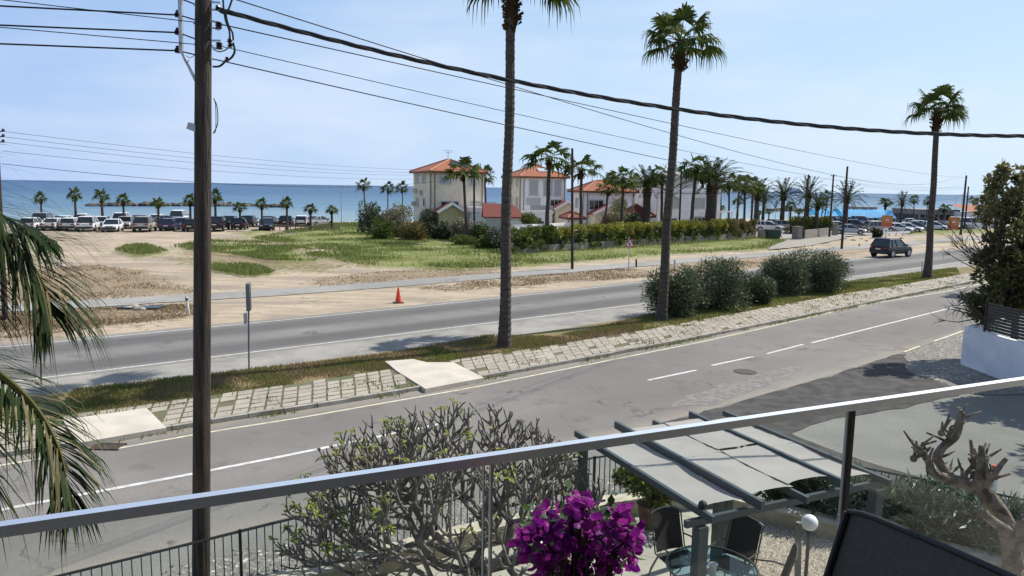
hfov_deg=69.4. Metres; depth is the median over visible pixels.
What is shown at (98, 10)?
overhead wire
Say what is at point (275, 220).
parked car
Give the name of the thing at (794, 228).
gate pier
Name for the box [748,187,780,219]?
date palm
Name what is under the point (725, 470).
pergola
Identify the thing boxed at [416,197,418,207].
window
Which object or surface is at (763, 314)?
paving
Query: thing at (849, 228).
parked car
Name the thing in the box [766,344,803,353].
white dash
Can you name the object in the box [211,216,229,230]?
parked car
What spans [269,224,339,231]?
beach railing
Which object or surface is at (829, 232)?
utility pole
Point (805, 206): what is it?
utility pole
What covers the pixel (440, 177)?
window
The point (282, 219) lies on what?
parked car
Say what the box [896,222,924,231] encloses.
parked car
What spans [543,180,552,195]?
window
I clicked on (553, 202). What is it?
window
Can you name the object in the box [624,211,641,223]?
garden shrub
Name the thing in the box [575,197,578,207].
window
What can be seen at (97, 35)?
overhead wire
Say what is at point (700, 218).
window
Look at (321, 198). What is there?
sea
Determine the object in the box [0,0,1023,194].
sky
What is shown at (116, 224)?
parked car
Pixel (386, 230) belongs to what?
garden shrub
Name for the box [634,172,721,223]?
villa
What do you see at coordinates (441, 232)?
garden shrub
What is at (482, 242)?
garden shrub
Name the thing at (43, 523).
balcony railing
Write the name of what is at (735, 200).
fan palm
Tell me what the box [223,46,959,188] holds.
overhead wire
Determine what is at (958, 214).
shop
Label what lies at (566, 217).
annex
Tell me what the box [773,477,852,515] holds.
oleander bush
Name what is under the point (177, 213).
parked car
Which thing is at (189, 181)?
overhead wire
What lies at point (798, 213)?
fan palm
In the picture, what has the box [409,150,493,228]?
villa
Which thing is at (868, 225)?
parked car
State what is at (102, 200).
fan palm
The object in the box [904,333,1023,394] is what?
gravel corner
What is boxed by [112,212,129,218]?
parked car
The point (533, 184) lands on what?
window
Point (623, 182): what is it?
fan palm
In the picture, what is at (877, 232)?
garden shrub
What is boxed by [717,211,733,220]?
pergola
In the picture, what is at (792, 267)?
oleander bush
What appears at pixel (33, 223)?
parked car
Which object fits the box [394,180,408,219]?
fan palm
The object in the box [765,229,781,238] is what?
waste container
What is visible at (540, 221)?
garden shrub
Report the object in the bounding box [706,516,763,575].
sling chair
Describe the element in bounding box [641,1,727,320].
fan palm
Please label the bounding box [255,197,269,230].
fan palm
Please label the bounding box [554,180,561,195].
window
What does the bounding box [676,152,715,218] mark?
fan palm
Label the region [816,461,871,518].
oleander bush
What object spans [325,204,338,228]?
fan palm
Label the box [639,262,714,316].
oleander bush
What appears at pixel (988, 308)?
slatted fence
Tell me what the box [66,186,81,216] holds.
fan palm
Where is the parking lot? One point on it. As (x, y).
(783, 234)
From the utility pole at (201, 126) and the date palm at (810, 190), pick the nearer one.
the utility pole at (201, 126)
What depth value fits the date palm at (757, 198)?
114.93 m
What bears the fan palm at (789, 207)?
on the ground at (173, 265)
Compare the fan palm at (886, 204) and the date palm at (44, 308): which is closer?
the date palm at (44, 308)
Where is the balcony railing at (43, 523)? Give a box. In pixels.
[0,377,1023,575]
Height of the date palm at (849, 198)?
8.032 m
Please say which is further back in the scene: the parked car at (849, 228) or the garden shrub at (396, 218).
the parked car at (849, 228)
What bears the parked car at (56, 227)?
on the ground at (173, 265)
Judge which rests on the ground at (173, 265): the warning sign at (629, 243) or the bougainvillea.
the warning sign at (629, 243)
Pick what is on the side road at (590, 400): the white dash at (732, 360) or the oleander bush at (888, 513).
the white dash at (732, 360)
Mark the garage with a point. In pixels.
(491, 214)
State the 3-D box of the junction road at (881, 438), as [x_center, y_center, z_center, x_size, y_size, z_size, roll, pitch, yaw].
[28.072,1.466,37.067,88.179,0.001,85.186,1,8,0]
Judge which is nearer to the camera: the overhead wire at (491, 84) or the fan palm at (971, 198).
the overhead wire at (491, 84)
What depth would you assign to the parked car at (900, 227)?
112.99 m
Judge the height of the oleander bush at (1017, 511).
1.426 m
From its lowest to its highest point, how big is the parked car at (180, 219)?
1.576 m
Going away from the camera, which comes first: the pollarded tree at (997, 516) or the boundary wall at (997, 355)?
the pollarded tree at (997, 516)
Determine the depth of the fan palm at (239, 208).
95.96 m
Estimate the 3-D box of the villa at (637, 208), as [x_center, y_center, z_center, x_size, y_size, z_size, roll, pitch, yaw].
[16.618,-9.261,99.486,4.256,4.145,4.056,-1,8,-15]
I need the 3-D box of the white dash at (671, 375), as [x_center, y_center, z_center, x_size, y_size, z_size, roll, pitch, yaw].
[5.251,2.842,24.167,2.357,0.001,0.120,-5,10,-37]
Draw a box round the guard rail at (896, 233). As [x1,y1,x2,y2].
[882,231,909,236]
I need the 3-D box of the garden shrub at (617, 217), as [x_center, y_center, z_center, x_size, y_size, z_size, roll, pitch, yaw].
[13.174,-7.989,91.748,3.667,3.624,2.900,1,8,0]
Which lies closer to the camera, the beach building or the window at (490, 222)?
the window at (490, 222)
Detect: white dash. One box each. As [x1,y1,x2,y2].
[648,370,696,380]
[713,356,752,365]
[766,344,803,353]
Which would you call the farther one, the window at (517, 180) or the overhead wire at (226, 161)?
the window at (517, 180)
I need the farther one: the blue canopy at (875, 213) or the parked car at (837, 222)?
the blue canopy at (875, 213)
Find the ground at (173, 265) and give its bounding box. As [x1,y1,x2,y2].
[0,219,1014,343]
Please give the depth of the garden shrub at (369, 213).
91.20 m
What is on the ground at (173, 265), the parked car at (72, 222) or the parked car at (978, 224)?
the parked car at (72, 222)
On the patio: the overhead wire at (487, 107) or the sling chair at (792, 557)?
the sling chair at (792, 557)
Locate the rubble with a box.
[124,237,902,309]
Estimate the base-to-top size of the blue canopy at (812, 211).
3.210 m
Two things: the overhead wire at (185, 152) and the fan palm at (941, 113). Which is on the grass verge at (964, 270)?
the fan palm at (941, 113)
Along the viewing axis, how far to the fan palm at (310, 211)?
94.65 m
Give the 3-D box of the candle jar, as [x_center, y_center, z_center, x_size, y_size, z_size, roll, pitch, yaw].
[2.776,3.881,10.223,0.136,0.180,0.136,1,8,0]
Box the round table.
[666,545,759,575]
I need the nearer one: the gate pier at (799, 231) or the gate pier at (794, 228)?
the gate pier at (799, 231)
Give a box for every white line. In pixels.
[0,261,965,382]
[0,458,39,465]
[1,422,446,510]
[3,247,977,346]
[810,304,961,342]
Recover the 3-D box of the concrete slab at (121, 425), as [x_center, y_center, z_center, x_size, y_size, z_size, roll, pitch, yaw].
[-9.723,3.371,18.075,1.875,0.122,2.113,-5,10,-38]
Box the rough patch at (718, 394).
[671,366,801,406]
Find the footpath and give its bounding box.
[0,236,987,311]
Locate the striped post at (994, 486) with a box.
[991,464,998,492]
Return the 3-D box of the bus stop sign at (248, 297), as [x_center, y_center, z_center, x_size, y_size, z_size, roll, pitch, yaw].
[-8.437,1.275,23.623,0.224,2.866,0.420,-1,8,-14]
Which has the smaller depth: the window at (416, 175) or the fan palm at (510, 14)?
the fan palm at (510, 14)
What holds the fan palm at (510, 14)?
on the grass verge at (964, 270)
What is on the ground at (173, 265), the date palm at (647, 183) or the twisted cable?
the date palm at (647, 183)
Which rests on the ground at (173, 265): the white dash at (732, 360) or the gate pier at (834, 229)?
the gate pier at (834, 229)
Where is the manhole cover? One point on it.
(746, 371)
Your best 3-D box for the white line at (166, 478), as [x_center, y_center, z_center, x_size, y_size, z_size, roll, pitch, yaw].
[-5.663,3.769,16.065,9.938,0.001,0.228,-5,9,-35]
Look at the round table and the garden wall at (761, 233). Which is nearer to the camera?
the round table
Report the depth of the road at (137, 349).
31.34 m
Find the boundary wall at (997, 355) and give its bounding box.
[960,316,1023,386]
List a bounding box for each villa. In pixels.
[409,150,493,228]
[501,163,570,222]
[567,180,638,227]
[624,204,655,221]
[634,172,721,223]
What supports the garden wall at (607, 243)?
on the ground at (173, 265)
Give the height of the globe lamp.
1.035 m
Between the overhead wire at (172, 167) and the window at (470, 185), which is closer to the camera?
the overhead wire at (172, 167)
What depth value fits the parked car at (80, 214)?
101.32 m
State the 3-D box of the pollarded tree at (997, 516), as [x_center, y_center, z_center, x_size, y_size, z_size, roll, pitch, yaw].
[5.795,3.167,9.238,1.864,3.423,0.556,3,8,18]
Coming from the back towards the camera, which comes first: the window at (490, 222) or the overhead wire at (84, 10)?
the window at (490, 222)
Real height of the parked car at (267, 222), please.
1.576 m
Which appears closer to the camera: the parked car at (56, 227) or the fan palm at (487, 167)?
the parked car at (56, 227)
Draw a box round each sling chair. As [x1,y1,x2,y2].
[648,506,691,575]
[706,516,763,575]
[745,542,798,575]
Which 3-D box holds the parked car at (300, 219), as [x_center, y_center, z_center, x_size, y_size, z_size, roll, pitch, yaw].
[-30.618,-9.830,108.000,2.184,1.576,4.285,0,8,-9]
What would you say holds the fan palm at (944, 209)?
on the ground at (173, 265)
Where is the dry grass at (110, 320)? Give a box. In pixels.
[0,256,797,337]
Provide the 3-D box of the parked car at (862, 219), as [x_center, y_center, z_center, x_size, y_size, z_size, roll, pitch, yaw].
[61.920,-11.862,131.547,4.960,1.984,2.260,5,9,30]
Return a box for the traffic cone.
[393,287,403,303]
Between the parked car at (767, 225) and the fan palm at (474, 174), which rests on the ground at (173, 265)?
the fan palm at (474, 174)
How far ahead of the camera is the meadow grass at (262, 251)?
66.23 m
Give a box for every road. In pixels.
[0,244,1010,384]
[0,280,988,575]
[67,333,1023,575]
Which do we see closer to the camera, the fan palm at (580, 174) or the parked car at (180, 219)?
the fan palm at (580, 174)
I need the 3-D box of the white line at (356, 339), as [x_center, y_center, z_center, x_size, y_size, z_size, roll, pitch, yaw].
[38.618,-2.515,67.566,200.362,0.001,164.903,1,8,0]
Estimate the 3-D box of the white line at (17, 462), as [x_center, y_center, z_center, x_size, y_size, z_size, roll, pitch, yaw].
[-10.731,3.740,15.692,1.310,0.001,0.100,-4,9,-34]
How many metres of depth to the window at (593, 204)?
103.71 m
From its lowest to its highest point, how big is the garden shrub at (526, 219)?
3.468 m
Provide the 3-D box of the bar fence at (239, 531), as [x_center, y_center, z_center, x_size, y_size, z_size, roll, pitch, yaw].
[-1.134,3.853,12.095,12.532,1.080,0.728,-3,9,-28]
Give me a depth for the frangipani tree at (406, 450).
10.24 m
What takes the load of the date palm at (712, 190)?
on the ground at (173, 265)
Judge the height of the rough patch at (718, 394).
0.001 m
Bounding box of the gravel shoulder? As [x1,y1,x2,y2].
[0,261,974,398]
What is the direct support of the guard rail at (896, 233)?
on the ground at (173, 265)
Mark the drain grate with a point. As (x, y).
(113, 446)
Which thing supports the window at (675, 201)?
in the villa at (699, 204)
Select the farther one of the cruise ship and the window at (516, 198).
the cruise ship
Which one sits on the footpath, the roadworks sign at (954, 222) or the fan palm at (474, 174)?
the roadworks sign at (954, 222)
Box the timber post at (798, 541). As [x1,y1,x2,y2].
[794,521,801,575]
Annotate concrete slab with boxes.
[63,408,166,446]
[385,359,483,392]
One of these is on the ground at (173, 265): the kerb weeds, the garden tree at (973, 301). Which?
the kerb weeds
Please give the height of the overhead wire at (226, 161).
0.684 m
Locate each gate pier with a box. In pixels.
[792,226,796,238]
[796,226,803,238]
[832,224,838,234]
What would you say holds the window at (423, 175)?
in the villa at (445, 201)
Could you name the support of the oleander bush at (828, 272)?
on the grass verge at (964, 270)
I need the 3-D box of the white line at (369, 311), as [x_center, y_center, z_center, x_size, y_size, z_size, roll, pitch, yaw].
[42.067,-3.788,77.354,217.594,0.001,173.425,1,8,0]
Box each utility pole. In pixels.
[0,129,7,319]
[174,0,235,575]
[473,179,474,227]
[561,148,573,268]
[679,168,681,220]
[802,174,808,237]
[828,174,833,236]
[840,166,850,248]
[959,175,966,234]
[963,187,968,228]
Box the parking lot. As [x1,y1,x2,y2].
[781,219,1016,236]
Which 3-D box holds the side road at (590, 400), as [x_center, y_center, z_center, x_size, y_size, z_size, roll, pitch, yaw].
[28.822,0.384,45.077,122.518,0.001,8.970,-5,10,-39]
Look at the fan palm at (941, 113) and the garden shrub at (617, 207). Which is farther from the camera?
the garden shrub at (617, 207)
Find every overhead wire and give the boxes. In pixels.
[0,5,173,15]
[0,24,173,32]
[0,27,212,45]
[0,43,173,50]
[4,0,194,22]
[4,131,412,169]
[5,142,445,174]
[5,151,467,178]
[6,164,466,186]
[8,137,441,172]
[215,59,965,200]
[221,24,964,177]
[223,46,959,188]
[237,0,961,184]
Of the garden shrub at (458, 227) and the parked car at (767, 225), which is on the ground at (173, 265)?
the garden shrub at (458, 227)
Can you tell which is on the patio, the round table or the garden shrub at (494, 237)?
the round table
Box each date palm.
[0,144,134,575]
[618,164,681,222]
[674,155,762,221]
[736,176,781,229]
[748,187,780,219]
[761,177,803,229]
[785,174,830,216]
[801,191,836,228]
[822,180,869,232]
[890,191,915,222]
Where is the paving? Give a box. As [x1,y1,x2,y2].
[0,272,984,450]
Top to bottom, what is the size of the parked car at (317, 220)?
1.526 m
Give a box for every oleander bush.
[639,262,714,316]
[679,251,756,311]
[731,270,778,304]
[754,479,805,507]
[757,248,813,295]
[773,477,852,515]
[797,245,854,293]
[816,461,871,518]
[859,473,929,531]
[889,458,975,543]
[940,483,1003,553]
[973,491,1023,555]
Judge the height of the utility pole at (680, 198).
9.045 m
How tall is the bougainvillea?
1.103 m
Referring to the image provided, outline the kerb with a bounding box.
[0,279,978,457]
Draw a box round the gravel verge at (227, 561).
[167,477,706,575]
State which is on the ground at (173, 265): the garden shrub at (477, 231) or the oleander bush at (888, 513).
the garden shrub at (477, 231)
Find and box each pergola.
[574,410,891,575]
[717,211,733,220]
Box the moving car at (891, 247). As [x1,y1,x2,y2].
[869,237,912,257]
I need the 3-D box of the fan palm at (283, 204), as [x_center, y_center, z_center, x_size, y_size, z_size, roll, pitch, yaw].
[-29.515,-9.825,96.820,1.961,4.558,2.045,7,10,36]
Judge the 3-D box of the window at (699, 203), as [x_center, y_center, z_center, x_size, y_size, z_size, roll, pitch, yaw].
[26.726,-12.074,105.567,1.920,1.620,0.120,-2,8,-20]
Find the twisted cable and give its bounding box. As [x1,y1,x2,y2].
[219,7,1023,137]
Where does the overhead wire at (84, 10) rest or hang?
attached to the utility pole at (201, 126)
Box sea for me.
[1,180,1022,221]
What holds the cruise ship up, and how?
on the sea
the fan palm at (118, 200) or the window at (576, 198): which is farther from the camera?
the window at (576, 198)
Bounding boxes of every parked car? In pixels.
[19,217,42,228]
[31,212,53,219]
[39,218,59,230]
[53,215,71,217]
[59,217,76,230]
[73,213,89,216]
[75,216,100,231]
[96,216,110,225]
[100,219,123,231]
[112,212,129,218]
[118,216,133,228]
[132,216,156,231]
[153,215,172,222]
[158,218,180,230]
[169,210,188,217]
[176,217,189,228]
[182,219,193,231]
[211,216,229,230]
[224,215,237,224]
[231,218,248,229]
[241,215,257,226]
[257,218,274,229]
[259,216,278,223]
[278,215,294,226]
[294,215,307,225]
[307,216,333,225]
[755,221,784,229]
[774,220,789,228]
[831,221,841,229]
[838,224,867,234]
[848,215,870,222]
[848,219,862,228]
[861,221,895,231]
[892,223,915,231]
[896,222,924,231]
[902,218,915,221]
[906,221,926,230]
[922,221,947,229]
[959,217,990,228]
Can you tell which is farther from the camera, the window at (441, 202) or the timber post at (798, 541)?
the window at (441, 202)
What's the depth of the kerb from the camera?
23.57 m
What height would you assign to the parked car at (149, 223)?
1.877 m
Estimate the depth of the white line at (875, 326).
33.29 m
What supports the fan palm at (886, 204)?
on the ground at (173, 265)
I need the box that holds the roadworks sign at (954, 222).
[948,217,959,240]
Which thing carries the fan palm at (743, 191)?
on the ground at (173, 265)
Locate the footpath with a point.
(219, 295)
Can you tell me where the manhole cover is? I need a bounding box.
[733,369,756,374]
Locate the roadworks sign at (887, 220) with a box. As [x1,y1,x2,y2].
[881,215,892,236]
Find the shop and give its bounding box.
[953,211,982,217]
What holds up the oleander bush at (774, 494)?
on the gravel bed
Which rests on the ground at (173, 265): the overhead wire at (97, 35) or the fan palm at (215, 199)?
the fan palm at (215, 199)
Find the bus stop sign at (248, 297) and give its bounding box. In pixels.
[243,283,251,368]
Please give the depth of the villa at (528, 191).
111.84 m
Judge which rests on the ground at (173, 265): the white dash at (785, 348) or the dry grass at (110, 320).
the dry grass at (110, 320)
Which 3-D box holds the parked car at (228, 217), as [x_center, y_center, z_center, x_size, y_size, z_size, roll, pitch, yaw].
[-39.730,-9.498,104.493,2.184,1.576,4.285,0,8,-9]
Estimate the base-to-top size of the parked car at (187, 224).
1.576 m
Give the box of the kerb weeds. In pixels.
[0,273,983,442]
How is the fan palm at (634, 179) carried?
on the ground at (173, 265)
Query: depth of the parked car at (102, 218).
94.75 m
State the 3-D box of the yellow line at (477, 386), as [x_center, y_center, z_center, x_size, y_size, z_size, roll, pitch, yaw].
[14.278,1.436,35.581,59.911,0.001,0.813,-6,10,-40]
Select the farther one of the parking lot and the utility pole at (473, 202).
the parking lot
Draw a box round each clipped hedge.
[511,217,757,253]
[784,215,833,233]
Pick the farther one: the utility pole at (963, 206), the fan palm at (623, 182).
the utility pole at (963, 206)
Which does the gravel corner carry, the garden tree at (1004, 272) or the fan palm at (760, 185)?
the garden tree at (1004, 272)
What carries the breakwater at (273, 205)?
in the sea
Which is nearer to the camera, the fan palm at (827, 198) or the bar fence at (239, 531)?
the bar fence at (239, 531)
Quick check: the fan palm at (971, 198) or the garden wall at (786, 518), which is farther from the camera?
the fan palm at (971, 198)
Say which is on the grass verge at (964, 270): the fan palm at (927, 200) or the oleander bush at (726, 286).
the oleander bush at (726, 286)
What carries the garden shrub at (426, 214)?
on the ground at (173, 265)
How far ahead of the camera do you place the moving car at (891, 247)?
69.85 m
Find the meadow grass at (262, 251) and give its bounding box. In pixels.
[114,221,784,274]
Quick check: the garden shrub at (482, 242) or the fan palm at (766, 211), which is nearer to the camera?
the garden shrub at (482, 242)
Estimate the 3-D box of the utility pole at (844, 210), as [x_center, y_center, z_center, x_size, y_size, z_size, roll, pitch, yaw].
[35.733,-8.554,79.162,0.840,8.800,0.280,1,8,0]
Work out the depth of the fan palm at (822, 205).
118.80 m
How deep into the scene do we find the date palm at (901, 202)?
133.93 m
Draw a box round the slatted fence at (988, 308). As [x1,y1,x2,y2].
[981,295,1023,339]
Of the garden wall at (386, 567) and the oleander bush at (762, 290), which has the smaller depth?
the garden wall at (386, 567)
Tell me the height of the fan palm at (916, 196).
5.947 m
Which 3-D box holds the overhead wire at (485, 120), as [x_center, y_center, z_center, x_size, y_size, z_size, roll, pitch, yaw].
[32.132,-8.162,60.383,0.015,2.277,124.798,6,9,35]
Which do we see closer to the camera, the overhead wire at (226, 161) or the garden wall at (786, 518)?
the garden wall at (786, 518)
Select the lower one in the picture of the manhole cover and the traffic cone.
the manhole cover
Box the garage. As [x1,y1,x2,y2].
[481,203,522,231]
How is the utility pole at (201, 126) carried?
on the gravel verge at (227, 561)
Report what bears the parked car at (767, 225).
on the parking lot
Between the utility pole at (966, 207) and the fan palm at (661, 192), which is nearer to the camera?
the fan palm at (661, 192)
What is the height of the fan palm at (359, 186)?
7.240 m
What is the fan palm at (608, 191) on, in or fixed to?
on the ground at (173, 265)
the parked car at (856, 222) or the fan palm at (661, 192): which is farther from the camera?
the parked car at (856, 222)
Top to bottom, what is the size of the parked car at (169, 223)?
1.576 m
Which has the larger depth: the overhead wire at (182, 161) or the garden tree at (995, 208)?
the overhead wire at (182, 161)
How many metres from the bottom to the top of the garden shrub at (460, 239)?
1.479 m
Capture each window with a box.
[415,174,418,183]
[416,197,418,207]
[422,174,425,183]
[438,175,451,184]
[440,201,458,205]
[468,201,477,206]
[469,178,476,186]
[485,219,500,231]
[515,179,518,187]
[515,197,517,208]
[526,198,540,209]
[529,180,538,195]
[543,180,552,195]
[550,199,562,205]
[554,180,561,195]
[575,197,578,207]
[588,199,603,209]
[672,197,679,208]
[693,216,704,221]
[694,198,704,208]
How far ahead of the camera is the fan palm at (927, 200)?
138.91 m
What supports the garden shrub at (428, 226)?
on the ground at (173, 265)
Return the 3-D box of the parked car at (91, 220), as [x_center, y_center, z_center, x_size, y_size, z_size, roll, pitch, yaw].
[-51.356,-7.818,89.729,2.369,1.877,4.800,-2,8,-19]
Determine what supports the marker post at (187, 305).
on the ground at (173, 265)
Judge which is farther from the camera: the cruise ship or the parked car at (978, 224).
the cruise ship
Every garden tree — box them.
[925,208,1023,339]
[928,275,1005,333]
[972,161,1023,255]
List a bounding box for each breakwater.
[84,201,255,206]
[257,203,282,207]
[765,208,811,211]
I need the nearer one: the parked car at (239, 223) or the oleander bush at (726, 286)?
the oleander bush at (726, 286)
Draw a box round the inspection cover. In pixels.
[625,338,639,341]
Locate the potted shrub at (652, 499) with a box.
[610,462,676,530]
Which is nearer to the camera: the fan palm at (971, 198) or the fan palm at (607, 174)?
the fan palm at (607, 174)
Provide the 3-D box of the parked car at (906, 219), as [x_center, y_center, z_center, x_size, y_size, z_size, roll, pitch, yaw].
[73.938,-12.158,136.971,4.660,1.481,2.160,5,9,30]
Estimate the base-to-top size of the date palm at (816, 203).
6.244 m
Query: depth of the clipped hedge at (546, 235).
76.96 m
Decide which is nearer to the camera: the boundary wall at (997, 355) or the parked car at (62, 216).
the boundary wall at (997, 355)
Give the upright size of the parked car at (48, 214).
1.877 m
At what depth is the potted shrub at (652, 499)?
13.00 m
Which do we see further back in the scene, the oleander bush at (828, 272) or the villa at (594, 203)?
the villa at (594, 203)
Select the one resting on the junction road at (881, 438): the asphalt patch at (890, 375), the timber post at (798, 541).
the asphalt patch at (890, 375)
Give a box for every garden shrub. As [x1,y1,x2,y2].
[354,200,381,232]
[365,217,397,238]
[378,208,398,223]
[382,201,414,236]
[396,220,427,240]
[416,220,436,236]
[419,207,437,228]
[431,220,454,239]
[447,216,474,238]
[448,234,476,244]
[469,220,492,238]
[470,234,494,248]
[485,225,500,248]
[519,210,538,223]
[532,213,544,223]
[597,212,616,227]
[607,195,629,217]
[611,209,631,223]
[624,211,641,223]
[871,228,883,237]
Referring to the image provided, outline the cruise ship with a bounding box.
[788,188,803,192]
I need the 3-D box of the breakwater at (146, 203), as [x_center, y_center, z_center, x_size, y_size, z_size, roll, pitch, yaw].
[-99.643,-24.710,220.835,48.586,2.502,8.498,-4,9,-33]
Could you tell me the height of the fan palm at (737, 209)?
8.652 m
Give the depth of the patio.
11.93 m
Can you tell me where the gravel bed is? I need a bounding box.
[755,524,832,575]
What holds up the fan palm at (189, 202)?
on the ground at (173, 265)
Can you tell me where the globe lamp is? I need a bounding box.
[801,514,817,575]
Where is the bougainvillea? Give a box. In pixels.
[506,479,646,575]
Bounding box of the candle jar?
[708,561,717,575]
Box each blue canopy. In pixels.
[809,209,837,220]
[832,209,895,220]
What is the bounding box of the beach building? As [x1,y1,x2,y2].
[892,208,959,220]
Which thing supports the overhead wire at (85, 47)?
attached to the utility pole at (201, 126)
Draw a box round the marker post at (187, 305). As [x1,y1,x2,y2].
[185,296,189,314]
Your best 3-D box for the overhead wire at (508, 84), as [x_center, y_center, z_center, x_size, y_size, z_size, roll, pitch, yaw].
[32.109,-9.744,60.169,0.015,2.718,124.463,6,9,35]
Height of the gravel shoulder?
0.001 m
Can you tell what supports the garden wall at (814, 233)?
on the ground at (173, 265)
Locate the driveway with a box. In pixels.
[767,234,847,249]
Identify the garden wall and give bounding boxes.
[267,492,712,575]
[511,230,756,253]
[512,223,570,229]
[733,498,1001,567]
[757,229,765,237]
[804,228,830,238]
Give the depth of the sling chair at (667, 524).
11.46 m
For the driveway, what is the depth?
89.45 m
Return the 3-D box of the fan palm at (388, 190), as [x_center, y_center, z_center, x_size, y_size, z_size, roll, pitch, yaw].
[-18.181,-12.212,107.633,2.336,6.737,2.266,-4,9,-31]
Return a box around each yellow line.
[119,282,987,448]
[934,330,963,340]
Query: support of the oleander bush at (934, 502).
on the gravel bed
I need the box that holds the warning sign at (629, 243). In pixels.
[625,239,634,272]
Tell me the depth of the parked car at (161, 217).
101.26 m
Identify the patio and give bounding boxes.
[380,497,771,575]
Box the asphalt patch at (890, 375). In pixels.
[663,354,1014,510]
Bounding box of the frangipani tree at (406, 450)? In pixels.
[268,398,614,575]
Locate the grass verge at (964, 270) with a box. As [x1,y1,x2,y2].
[2,265,990,422]
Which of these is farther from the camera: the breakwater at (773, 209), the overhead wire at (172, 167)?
the breakwater at (773, 209)
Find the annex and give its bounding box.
[558,210,586,223]
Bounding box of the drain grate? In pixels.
[89,443,126,450]
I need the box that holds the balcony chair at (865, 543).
[823,509,1017,575]
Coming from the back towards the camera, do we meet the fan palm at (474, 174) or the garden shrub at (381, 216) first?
the garden shrub at (381, 216)
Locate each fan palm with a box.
[33,190,47,211]
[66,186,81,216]
[90,188,110,215]
[115,192,132,227]
[149,196,165,227]
[183,192,193,218]
[211,187,223,215]
[232,202,246,229]
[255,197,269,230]
[279,196,293,229]
[304,203,317,228]
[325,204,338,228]
[356,177,371,207]
[379,181,394,212]
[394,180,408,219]
[440,156,482,234]
[466,0,580,348]
[478,164,495,202]
[519,140,575,225]
[558,154,604,224]
[595,178,622,224]
[602,172,620,180]
[605,165,641,221]
[628,172,642,187]
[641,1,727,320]
[648,164,679,222]
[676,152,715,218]
[718,172,736,217]
[719,180,727,216]
[730,174,749,219]
[732,174,756,220]
[732,196,743,215]
[739,176,765,219]
[765,209,773,218]
[785,200,796,217]
[794,209,802,216]
[820,197,827,216]
[822,190,834,216]
[876,198,892,209]
[901,84,968,278]
[909,194,919,217]
[922,196,928,220]
[937,203,950,220]
[968,196,978,204]
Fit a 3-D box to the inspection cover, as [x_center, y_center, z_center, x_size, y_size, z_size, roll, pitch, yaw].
[4.763,2.049,29.201,0.500,0.030,0.400,-6,10,-40]
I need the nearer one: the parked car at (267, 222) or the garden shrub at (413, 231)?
the garden shrub at (413, 231)
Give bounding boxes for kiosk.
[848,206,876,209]
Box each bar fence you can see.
[54,446,736,575]
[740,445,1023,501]
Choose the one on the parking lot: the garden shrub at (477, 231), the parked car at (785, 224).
the parked car at (785, 224)
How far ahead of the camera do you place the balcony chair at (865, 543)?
1.75 m
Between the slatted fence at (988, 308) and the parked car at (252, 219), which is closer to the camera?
the slatted fence at (988, 308)
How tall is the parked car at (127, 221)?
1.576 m
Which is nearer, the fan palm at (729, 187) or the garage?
the garage
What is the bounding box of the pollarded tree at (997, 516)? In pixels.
[903,402,1023,575]
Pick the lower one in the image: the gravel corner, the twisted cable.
the gravel corner
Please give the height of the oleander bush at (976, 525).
1.362 m
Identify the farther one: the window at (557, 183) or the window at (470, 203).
the window at (557, 183)

